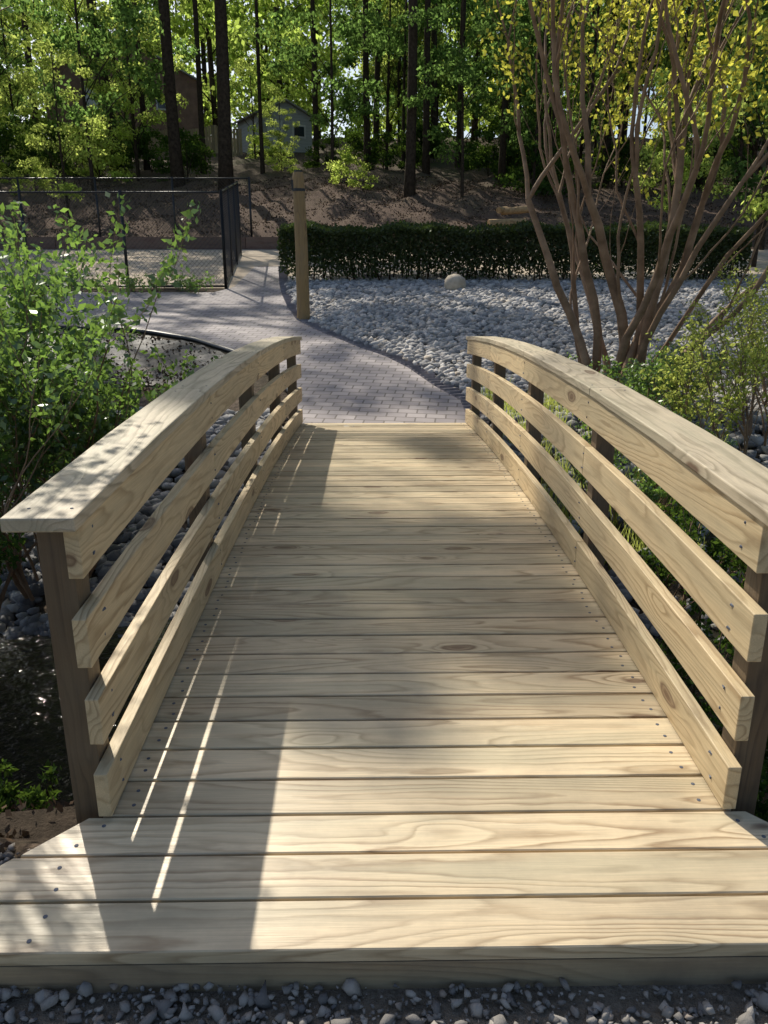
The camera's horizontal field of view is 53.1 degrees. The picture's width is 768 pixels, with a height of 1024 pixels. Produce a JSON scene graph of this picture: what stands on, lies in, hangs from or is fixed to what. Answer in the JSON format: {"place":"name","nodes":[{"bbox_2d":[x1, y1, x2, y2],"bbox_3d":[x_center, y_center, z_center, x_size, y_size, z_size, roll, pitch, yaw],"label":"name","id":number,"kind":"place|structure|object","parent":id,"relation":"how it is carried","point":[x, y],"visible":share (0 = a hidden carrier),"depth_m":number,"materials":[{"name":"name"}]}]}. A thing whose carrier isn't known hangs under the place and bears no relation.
{"place":"outdoors","nodes":[
{"label":"outdoors","id":0,"kind":"place"},
{"bbox_2d":[0,267,465,422],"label":"paver path","id":1,"kind":"structure","parent":0,"point":[340,381],"depth_m":11.46,"materials":[{"name":"brick"}]},
{"bbox_2d":[0,0,762,138],"label":"sky","id":2,"kind":"structure","parent":0,"point":[466,132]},
{"bbox_2d":[0,137,767,1023],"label":"ground","id":3,"kind":"structure","parent":0,"point":[42,825],"depth_m":26.12,"materials":[{"name":"soil"}]},
{"bbox_2d":[0,759,24,812],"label":"ground ivy","id":4,"kind":"object","parent":3,"relation":"on","point":[8,803],"visible":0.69,"depth_m":2.88,"materials":[{"name":"green plant"}]},
{"bbox_2d":[0,532,27,585],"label":"creekside shrub","id":5,"kind":"object","parent":3,"relation":"on","point":[13,543],"visible":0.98,"depth_m":4.07,"materials":[{"name":"green plant"}]},
{"bbox_2d":[0,8,32,134],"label":"understory tree","id":6,"kind":"object","parent":3,"relation":"on","point":[14,63],"visible":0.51,"depth_m":35.61,"materials":[{"name":"green plant"}]},
{"bbox_2d":[0,122,35,177],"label":"woodland shrub","id":7,"kind":"object","parent":3,"relation":"on","point":[7,139],"visible":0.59,"depth_m":34.19,"materials":[{"name":"green plant"}]},
{"bbox_2d":[0,0,54,156],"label":"understory tree","id":8,"kind":"object","parent":3,"relation":"on","point":[7,81],"visible":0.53,"depth_m":39.30,"materials":[{"name":"green plant"}]},
{"bbox_2d":[0,781,61,811],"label":"ground ivy","id":9,"kind":"object","parent":3,"relation":"on","point":[29,795],"visible":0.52,"depth_m":2.83,"materials":[{"name":"green plant"}]},
{"bbox_2d":[9,156,52,195],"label":"woodland shrub","id":10,"kind":"object","parent":3,"relation":"on","point":[37,169],"visible":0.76,"depth_m":29.48,"materials":[{"name":"green plant"}]},
{"bbox_2d":[0,7,67,128],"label":"understory tree","id":11,"kind":"object","parent":3,"relation":"on","point":[34,34],"visible":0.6,"depth_m":34.20,"materials":[{"name":"green plant"}]},
{"bbox_2d":[0,790,74,852],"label":"leaf litter","id":12,"kind":"object","parent":3,"relation":"on","point":[21,806],"visible":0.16,"depth_m":2.65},
{"bbox_2d":[11,119,89,176],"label":"woodland shrub","id":13,"kind":"object","parent":3,"relation":"on","point":[45,151],"visible":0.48,"depth_m":32.25,"materials":[{"name":"green plant"}]},
{"bbox_2d":[5,37,111,226],"bbox_3d":[-10.464,-12.075,25.185,3.007,5.918,3.452,-8,19,-23],"label":"understory tree","id":14,"kind":"object","parent":3,"relation":"on","point":[60,60],"visible":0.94,"depth_m":24.65,"materials":[{"name":"green plant"}]},
{"bbox_2d":[0,200,127,548],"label":"leafy bush","id":15,"kind":"object","parent":3,"relation":"on","point":[8,280],"visible":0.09,"depth_m":5.91,"materials":[{"name":"green plant"}]},
{"bbox_2d":[1,0,165,194],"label":"understory tree","id":16,"kind":"object","parent":3,"relation":"on","point":[129,17],"visible":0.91,"depth_m":27.52,"materials":[{"name":"green plant"}]},
{"bbox_2d":[0,202,177,609],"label":"leafy bush","id":17,"kind":"object","parent":3,"relation":"on","point":[17,442],"visible":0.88,"depth_m":4.60,"materials":[{"name":"green plant"}]},
{"bbox_2d":[23,0,160,142],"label":"understory tree","id":18,"kind":"object","parent":3,"relation":"on","point":[45,66],"visible":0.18,"depth_m":37.01,"materials":[{"name":"green plant"}]},
{"bbox_2d":[63,119,136,182],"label":"woodland shrub","id":19,"kind":"object","parent":3,"relation":"on","point":[110,145],"visible":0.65,"depth_m":31.41,"materials":[{"name":"green plant"}]},
{"bbox_2d":[86,0,124,172],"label":"deciduous tree","id":20,"kind":"object","parent":3,"relation":"on","point":[106,78],"visible":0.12,"depth_m":34.11,"materials":[{"name":"brown plant"}]},
{"bbox_2d":[0,191,217,600],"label":"leafy bush","id":21,"kind":"object","parent":3,"relation":"on","point":[104,428],"visible":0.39,"depth_m":5.12,"materials":[{"name":"green plant"}]},
{"bbox_2d":[0,190,227,288],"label":"chain link fence","id":22,"kind":"object","parent":3,"relation":"on","point":[119,192],"visible":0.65,"depth_m":16.32,"materials":[{"name":"black metal"}]},
{"bbox_2d":[69,0,160,136],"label":"understory tree","id":23,"kind":"object","parent":3,"relation":"on","point":[147,103],"visible":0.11,"depth_m":39.08,"materials":[{"name":"green plant"}]},
{"bbox_2d":[20,331,219,393],"bbox_3d":[-4.122,-2.203,10.927,4.660,0.594,3.664,0,17,0],"label":"mulch scatter","id":24,"kind":"object","parent":3,"relation":"on","point":[158,371],"visible":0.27,"depth_m":10.46,"materials":[{"name":"brown wood"}]},
{"bbox_2d":[42,39,198,140],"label":"walls","id":25,"kind":"structure","parent":3,"relation":"on","point":[186,86],"depth_m":47.38,"materials":[{"name":"brown"}]},
{"bbox_2d":[23,331,224,385],"bbox_3d":[-3.975,-2.309,11.219,4.450,0.479,3.400,0,17,0],"label":"landscape fabric","id":26,"kind":"object","parent":3,"relation":"on","point":[143,362],"visible":0.24,"depth_m":10.99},
{"bbox_2d":[0,176,252,236],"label":"chain link fence","id":27,"kind":"object","parent":3,"relation":"on","point":[172,198],"visible":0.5,"depth_m":23.80,"materials":[{"name":"black metal"}]},
{"bbox_2d":[67,0,188,180],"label":"understory tree","id":28,"kind":"object","parent":3,"relation":"on","point":[117,87],"visible":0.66,"depth_m":31.59,"materials":[{"name":"green plant"}]},
{"bbox_2d":[61,0,198,177],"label":"understory tree","id":29,"kind":"object","parent":3,"relation":"on","point":[121,3],"visible":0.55,"depth_m":32.38,"materials":[{"name":"green plant"}]},
{"bbox_2d":[118,126,183,173],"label":"woodland shrub","id":30,"kind":"object","parent":3,"relation":"on","point":[146,151],"visible":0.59,"depth_m":34.33,"materials":[{"name":"green plant"}]},
{"bbox_2d":[37,325,287,393],"bbox_3d":[-7.504,-2.881,12.436,14.585,1.029,2.710,6,18,18],"label":"plastic path edging","id":31,"kind":"object","parent":3,"relation":"on","point":[190,338],"visible":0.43,"depth_m":12.16,"materials":[{"name":"black plastic"}]},
{"bbox_2d":[158,0,185,187],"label":"deciduous tree","id":32,"kind":"object","parent":3,"relation":"on","point":[176,160],"visible":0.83,"depth_m":29.69,"materials":[{"name":"brown plant"}]},
{"bbox_2d":[150,127,215,181],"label":"woodland shrub","id":33,"kind":"object","parent":3,"relation":"on","point":[193,163],"visible":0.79,"depth_m":32.05,"materials":[{"name":"green plant"}]},
{"bbox_2d":[136,125,242,156],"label":"wooden privacy fence","id":34,"kind":"object","parent":3,"relation":"on","point":[211,134],"visible":0.29,"depth_m":42.32,"materials":[{"name":"brown wood"}]},
{"bbox_2d":[0,237,383,248],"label":"timber retaining curb","id":35,"kind":"structure","parent":3,"relation":"on","point":[258,242],"depth_m":23.67,"materials":[{"name":"wood"}]},
{"bbox_2d":[192,0,206,173],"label":"deciduous tree","id":36,"kind":"object","parent":3,"relation":"on","point":[198,77],"visible":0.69,"depth_m":34.29,"materials":[{"name":"brown plant"}]},
{"bbox_2d":[214,0,233,190],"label":"deciduous tree","id":37,"kind":"object","parent":3,"relation":"on","point":[225,164],"visible":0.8,"depth_m":28.91,"materials":[{"name":"brown plant"}]},
{"bbox_2d":[221,181,241,284],"bbox_3d":[-3.790,-6.997,19.241,0.068,3.018,6.210,-2,17,-6],"label":"chain link fence","id":38,"kind":"object","parent":3,"relation":"on","point":[232,232],"visible":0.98,"depth_m":19.09,"materials":[{"name":"black metal"}]},
{"bbox_2d":[216,52,280,158],"bbox_3d":[-7.021,-20.912,40.171,3.452,5.425,3.007,-4,18,-14],"label":"understory tree","id":39,"kind":"object","parent":3,"relation":"on","point":[240,72],"visible":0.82,"depth_m":39.85,"materials":[{"name":"green plant"}]},
{"bbox_2d":[254,0,264,173],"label":"deciduous tree","id":40,"kind":"object","parent":3,"relation":"on","point":[262,162],"visible":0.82,"depth_m":33.58,"materials":[{"name":"brown plant"}]},
{"bbox_2d":[232,99,312,154],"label":"garden shed","id":41,"kind":"structure","parent":3,"relation":"on","point":[303,130],"depth_m":43.26,"materials":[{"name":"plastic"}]},
{"bbox_2d":[262,95,299,151],"bbox_3d":[-4.981,-18.254,37.159,1.860,3.460,1.619,9,19,27],"label":"understory tree","id":42,"kind":"object","parent":3,"relation":"on","point":[280,134],"visible":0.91,"depth_m":37.00,"materials":[{"name":"green plant"}]},
{"bbox_2d":[264,140,299,172],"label":"woodland shrub","id":43,"kind":"object","parent":3,"relation":"on","point":[272,150],"visible":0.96,"depth_m":34.62,"materials":[{"name":"green plant"}]},
{"bbox_2d":[291,170,309,319],"bbox_3d":[-1.430,-4.418,13.288,0.250,2.730,0.236,0,17,0],"label":"wooden pole","id":44,"kind":"object","parent":3,"relation":"on","point":[301,252],"visible":0.92,"depth_m":13.16,"materials":[{"name":"brown wood"}]},
{"bbox_2d":[310,0,319,166],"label":"deciduous tree","id":45,"kind":"object","parent":3,"relation":"on","point":[315,97],"visible":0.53,"depth_m":37.43,"materials":[{"name":"brown plant"}]},
{"bbox_2d":[247,0,387,177],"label":"understory tree","id":46,"kind":"object","parent":3,"relation":"on","point":[331,70],"visible":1,"depth_m":31.89,"materials":[{"name":"green plant"}]},
{"bbox_2d":[302,132,342,168],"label":"woodland shrub","id":47,"kind":"object","parent":3,"relation":"on","point":[313,163],"visible":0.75,"depth_m":36.98,"materials":[{"name":"green plant"}]},
{"bbox_2d":[330,127,363,162],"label":"woodland shrub","id":48,"kind":"object","parent":3,"relation":"on","point":[356,143],"visible":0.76,"depth_m":38.03,"materials":[{"name":"green plant"}]},
{"bbox_2d":[324,144,378,189],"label":"woodland shrub","id":49,"kind":"object","parent":3,"relation":"on","point":[347,158],"visible":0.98,"depth_m":30.17,"materials":[{"name":"green plant"}]},
{"bbox_2d":[363,0,371,168],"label":"deciduous tree","id":50,"kind":"object","parent":3,"relation":"on","point":[366,119],"visible":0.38,"depth_m":35.70,"materials":[{"name":"brown plant"}]},
{"bbox_2d":[332,0,407,108],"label":"understory tree","id":51,"kind":"object","parent":3,"relation":"on","point":[348,52],"visible":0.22,"depth_m":45.02,"materials":[{"name":"green plant"}]},
{"bbox_2d":[0,0,740,141],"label":"distant forest","id":52,"kind":"object","parent":3,"relation":"on","point":[240,42],"visible":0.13,"depth_m":60.44,"materials":[{"name":"green plant"}]},
{"bbox_2d":[324,0,442,169],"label":"understory tree","id":53,"kind":"object","parent":3,"relation":"on","point":[393,44],"visible":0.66,"depth_m":34.70,"materials":[{"name":"green plant"}]},
{"bbox_2d":[278,266,488,424],"bbox_3d":[-1.126,-3.625,14.055,1.114,1.783,13.414,-5,18,-16],"label":"paver path edging","id":54,"kind":"object","parent":3,"relation":"on","point":[433,380],"visible":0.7,"depth_m":11.16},
{"bbox_2d":[361,129,405,170],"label":"woodland shrub","id":55,"kind":"object","parent":3,"relation":"on","point":[375,156],"visible":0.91,"depth_m":36.31,"materials":[{"name":"green plant"}]},
{"bbox_2d":[0,336,767,993],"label":"wooden footbridge","id":56,"kind":"object","parent":3,"relation":"on","point":[410,706],"visible":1,"depth_m":2.39,"materials":[{"name":"brown wood"}]},
{"bbox_2d":[0,406,767,639],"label":"creek bank stones","id":57,"kind":"object","parent":3,"relation":"on","point":[18,604],"visible":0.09,"depth_m":6.30,"materials":[{"name":"stone"}]},
{"bbox_2d":[0,250,767,287],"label":"sand area","id":58,"kind":"object","parent":3,"relation":"on","point":[249,261],"visible":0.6,"depth_m":20.42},
{"bbox_2d":[1,174,767,246],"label":"bank leaf litter","id":59,"kind":"object","parent":3,"relation":"on","point":[491,187],"visible":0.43,"depth_m":28.37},
{"bbox_2d":[344,0,442,149],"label":"understory tree","id":60,"kind":"object","parent":3,"relation":"on","point":[393,107],"visible":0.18,"depth_m":42.59,"materials":[{"name":"green plant"}]},
{"bbox_2d":[350,0,450,153],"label":"understory tree","id":61,"kind":"object","parent":3,"relation":"on","point":[395,119],"visible":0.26,"depth_m":40.65,"materials":[{"name":"green plant"}]},
{"bbox_2d":[382,137,422,169],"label":"woodland shrub","id":62,"kind":"object","parent":3,"relation":"on","point":[388,163],"visible":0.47,"depth_m":35.46,"materials":[{"name":"green plant"}]},
{"bbox_2d":[340,0,470,161],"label":"understory tree","id":63,"kind":"object","parent":3,"relation":"on","point":[434,51],"visible":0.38,"depth_m":37.57,"materials":[{"name":"green plant"}]},
{"bbox_2d":[403,0,417,197],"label":"deciduous tree","id":64,"kind":"object","parent":3,"relation":"on","point":[410,178],"visible":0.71,"depth_m":28.63,"materials":[{"name":"brown plant"}]},
{"bbox_2d":[422,0,430,174],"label":"deciduous tree","id":65,"kind":"object","parent":3,"relation":"on","point":[426,148],"visible":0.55,"depth_m":34.21,"materials":[{"name":"brown plant"}]},
{"bbox_2d":[402,0,493,124],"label":"understory tree","id":66,"kind":"object","parent":3,"relation":"on","point":[439,85],"visible":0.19,"depth_m":43.95,"materials":[{"name":"green plant"}]},
{"bbox_2d":[455,0,465,166],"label":"deciduous tree","id":67,"kind":"object","parent":3,"relation":"on","point":[458,131],"visible":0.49,"depth_m":35.77,"materials":[{"name":"brown plant"}]},
{"bbox_2d":[402,0,523,196],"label":"understory tree","id":68,"kind":"object","parent":3,"relation":"on","point":[459,74],"visible":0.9,"depth_m":27.73,"materials":[{"name":"green plant"}]},
{"bbox_2d":[430,0,496,114],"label":"understory tree","id":69,"kind":"object","parent":3,"relation":"on","point":[458,36],"visible":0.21,"depth_m":43.78,"materials":[{"name":"green plant"}]},
{"bbox_2d":[455,114,513,170],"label":"woodland shrub","id":70,"kind":"object","parent":3,"relation":"on","point":[469,147],"visible":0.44,"depth_m":36.16,"materials":[{"name":"green plant"}]},
{"bbox_2d":[469,140,511,176],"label":"woodland shrub","id":71,"kind":"object","parent":3,"relation":"on","point":[485,151],"visible":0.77,"depth_m":33.32,"materials":[{"name":"green plant"}]},
{"bbox_2d":[463,0,541,165],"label":"understory tree","id":72,"kind":"object","parent":3,"relation":"on","point":[491,99],"visible":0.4,"depth_m":33.01,"materials":[{"name":"green plant"}]},
{"bbox_2d":[497,5,512,185],"bbox_3d":[5.202,-24.770,29.041,5.315,24.230,6.199,4,18,14],"label":"deciduous tree","id":73,"kind":"object","parent":3,"relation":"on","point":[502,150],"visible":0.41,"depth_m":31.76,"materials":[{"name":"brown plant"}]},
{"bbox_2d":[276,219,753,281],"bbox_3d":[2.928,-6.012,17.736,10.699,1.491,1.328,0,17,0],"label":"clipped hedge","id":74,"kind":"object","parent":3,"relation":"on","point":[334,249],"visible":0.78,"depth_m":17.24,"materials":[{"name":"green plant"}]},
{"bbox_2d":[490,138,541,176],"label":"woodland shrub","id":75,"kind":"object","parent":3,"relation":"on","point":[512,153],"visible":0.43,"depth_m":32.86,"materials":[{"name":"green plant"}]},
{"bbox_2d":[487,206,545,232],"bbox_3d":[4.137,-9.512,25.170,2.403,0.989,1.099,0,17,0],"label":"log pile","id":76,"kind":"object","parent":3,"relation":"on","point":[505,210],"visible":0.42,"depth_m":25.04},
{"bbox_2d":[284,273,767,422],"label":"river stones","id":77,"kind":"object","parent":3,"relation":"on","point":[437,316],"visible":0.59,"depth_m":13.66,"materials":[{"name":"stone"}]},
{"bbox_2d":[493,128,576,196],"bbox_3d":[6.078,-13.021,29.340,2.962,2.940,3.321,11,20,31],"label":"woodland shrub","id":78,"kind":"object","parent":3,"relation":"on","point":[544,187],"visible":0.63,"depth_m":29.00,"materials":[{"name":"green plant"}]},
{"bbox_2d":[494,0,592,186],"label":"understory tree","id":79,"kind":"object","parent":3,"relation":"on","point":[510,127],"visible":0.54,"depth_m":28.39,"materials":[{"name":"green plant"}]},
{"bbox_2d":[471,0,650,173],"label":"understory tree","id":80,"kind":"object","parent":3,"relation":"on","point":[527,98],"visible":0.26,"depth_m":29.77,"materials":[{"name":"green plant"}]},
{"bbox_2d":[518,0,647,164],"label":"understory tree","id":81,"kind":"object","parent":3,"relation":"on","point":[581,148],"visible":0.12,"depth_m":33.56,"materials":[{"name":"green plant"}]},
{"bbox_2d":[509,0,683,171],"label":"understory tree","id":82,"kind":"object","parent":3,"relation":"on","point":[526,17],"visible":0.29,"depth_m":29.57,"materials":[{"name":"green plant"}]},
{"bbox_2d":[560,0,647,171],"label":"understory tree","id":83,"kind":"object","parent":3,"relation":"on","point":[602,83],"visible":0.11,"depth_m":34.37,"materials":[{"name":"green plant"}]},
{"bbox_2d":[600,0,619,186],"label":"deciduous tree","id":84,"kind":"object","parent":3,"relation":"on","point":[608,139],"visible":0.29,"depth_m":30.73,"materials":[{"name":"brown plant"}]},
{"bbox_2d":[482,371,749,570],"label":"grass tufts","id":85,"kind":"object","parent":3,"relation":"on","point":[549,402],"visible":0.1,"depth_m":6.97,"materials":[{"name":"green plant"}]},
{"bbox_2d":[471,0,767,385],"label":"crape myrtle tree","id":86,"kind":"object","parent":3,"relation":"on","point":[650,312],"visible":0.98,"depth_m":8.60,"materials":[{"name":"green plant"}]},
{"bbox_2d":[591,137,655,188],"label":"woodland shrub","id":87,"kind":"object","parent":3,"relation":"on","point":[624,152],"visible":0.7,"depth_m":30.59,"materials":[{"name":"green plant"}]},
{"bbox_2d":[567,346,699,415],"bbox_3d":[2.320,-1.108,7.603,1.256,1.029,1.099,0,17,0],"label":"creekside shrub","id":88,"kind":"object","parent":3,"relation":"on","point":[647,388],"visible":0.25,"depth_m":7.35,"materials":[{"name":"green plant"}]},
{"bbox_2d":[557,394,737,526],"bbox_3d":[2.180,-0.388,6.416,1.130,1.034,1.172,-8,19,-25],"label":"creekside shrub","id":89,"kind":"object","parent":3,"relation":"on","point":[651,493],"visible":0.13,"depth_m":6.40,"materials":[{"name":"green plant"}]},
{"bbox_2d":[618,121,712,188],"bbox_3d":[10.904,-13.796,30.308,3.018,3.138,3.123,-9,19,-26],"label":"woodland shrub","id":90,"kind":"object","parent":3,"relation":"on","point":[658,147],"visible":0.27,"depth_m":29.94,"materials":[{"name":"green plant"}]},
{"bbox_2d":[605,341,728,407],"bbox_3d":[3.174,-1.438,8.402,1.212,0.899,1.021,-8,19,-24],"label":"creekside shrub","id":91,"kind":"object","parent":3,"relation":"on","point":[670,363],"visible":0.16,"depth_m":8.38,"materials":[{"name":"green plant"}]},
{"bbox_2d":[624,52,752,220],"bbox_3d":[8.639,-10.173,22.299,3.381,5.767,2.943,9,19,26],"label":"understory tree","id":92,"kind":"object","parent":3,"relation":"on","point":[655,161],"visible":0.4,"depth_m":22.09,"materials":[{"name":"green plant"}]},
{"bbox_2d":[611,0,767,183],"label":"understory tree","id":93,"kind":"object","parent":3,"relation":"on","point":[651,28],"visible":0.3,"depth_m":27.52,"materials":[{"name":"green plant"}]},
{"bbox_2d":[635,488,746,628],"bbox_3d":[2.327,0.287,5.339,1.600,1.226,1.264,-15,23,-40],"label":"creekside shrub","id":94,"kind":"object","parent":3,"relation":"on","point":[717,548],"visible":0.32,"depth_m":5.15,"materials":[{"name":"green plant"}]},
{"bbox_2d":[619,0,763,184],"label":"understory tree","id":95,"kind":"object","parent":3,"relation":"on","point":[655,84],"visible":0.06,"depth_m":29.49,"materials":[{"name":"green plant"}]},
{"bbox_2d":[651,576,744,734],"bbox_3d":[1.929,0.870,4.214,1.262,1.116,1.609,6,18,19],"label":"creekside shrub","id":96,"kind":"object","parent":3,"relation":"on","point":[722,642],"visible":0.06,"depth_m":4.19,"materials":[{"name":"green plant"}]},
{"bbox_2d":[640,316,767,454],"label":"creekside shrub","id":97,"kind":"object","parent":3,"relation":"on","point":[707,403],"visible":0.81,"depth_m":6.53,"materials":[{"name":"green plant"}]},
{"bbox_2d":[672,658,767,821],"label":"creekside shrub","id":98,"kind":"object","parent":3,"relation":"on","point":[761,808],"visible":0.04,"depth_m":2.98,"materials":[{"name":"green plant"}]},
{"bbox_2d":[678,248,767,445],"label":"creekside shrub","id":99,"kind":"object","parent":3,"relation":"on","point":[738,330],"visible":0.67,"depth_m":7.58,"materials":[{"name":"green plant"}]},
{"bbox_2d":[680,0,767,266],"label":"understory tree","id":100,"kind":"object","parent":3,"relation":"on","point":[760,210],"visible":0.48,"depth_m":19.14,"materials":[{"name":"green plant"}]},
{"bbox_2d":[686,0,767,195],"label":"understory tree","id":101,"kind":"object","parent":3,"relation":"on","point":[734,139],"visible":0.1,"depth_m":28.68,"materials":[{"name":"green plant"}]},
{"bbox_2d":[687,0,767,249],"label":"understory tree","id":102,"kind":"object","parent":3,"relation":"on","point":[741,165],"visible":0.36,"depth_m":23.27,"materials":[{"name":"green plant"}]},
{"bbox_2d":[723,265,767,406],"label":"creekside shrub","id":103,"kind":"object","parent":3,"relation":"on","point":[739,295],"visible":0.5,"depth_m":8.75,"materials":[{"name":"green plant"}]},
{"bbox_2d":[0,843,767,1023],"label":"gravel","id":104,"kind":"structure","parent":0,"point":[44,999],"depth_m":1.77,"materials":[{"name":"gravel"}]},
{"bbox_2d":[0,612,767,820],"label":"creek water","id":105,"kind":"structure","parent":0,"point":[32,738],"depth_m":4.45,"materials":[{"name":"black liquid"}]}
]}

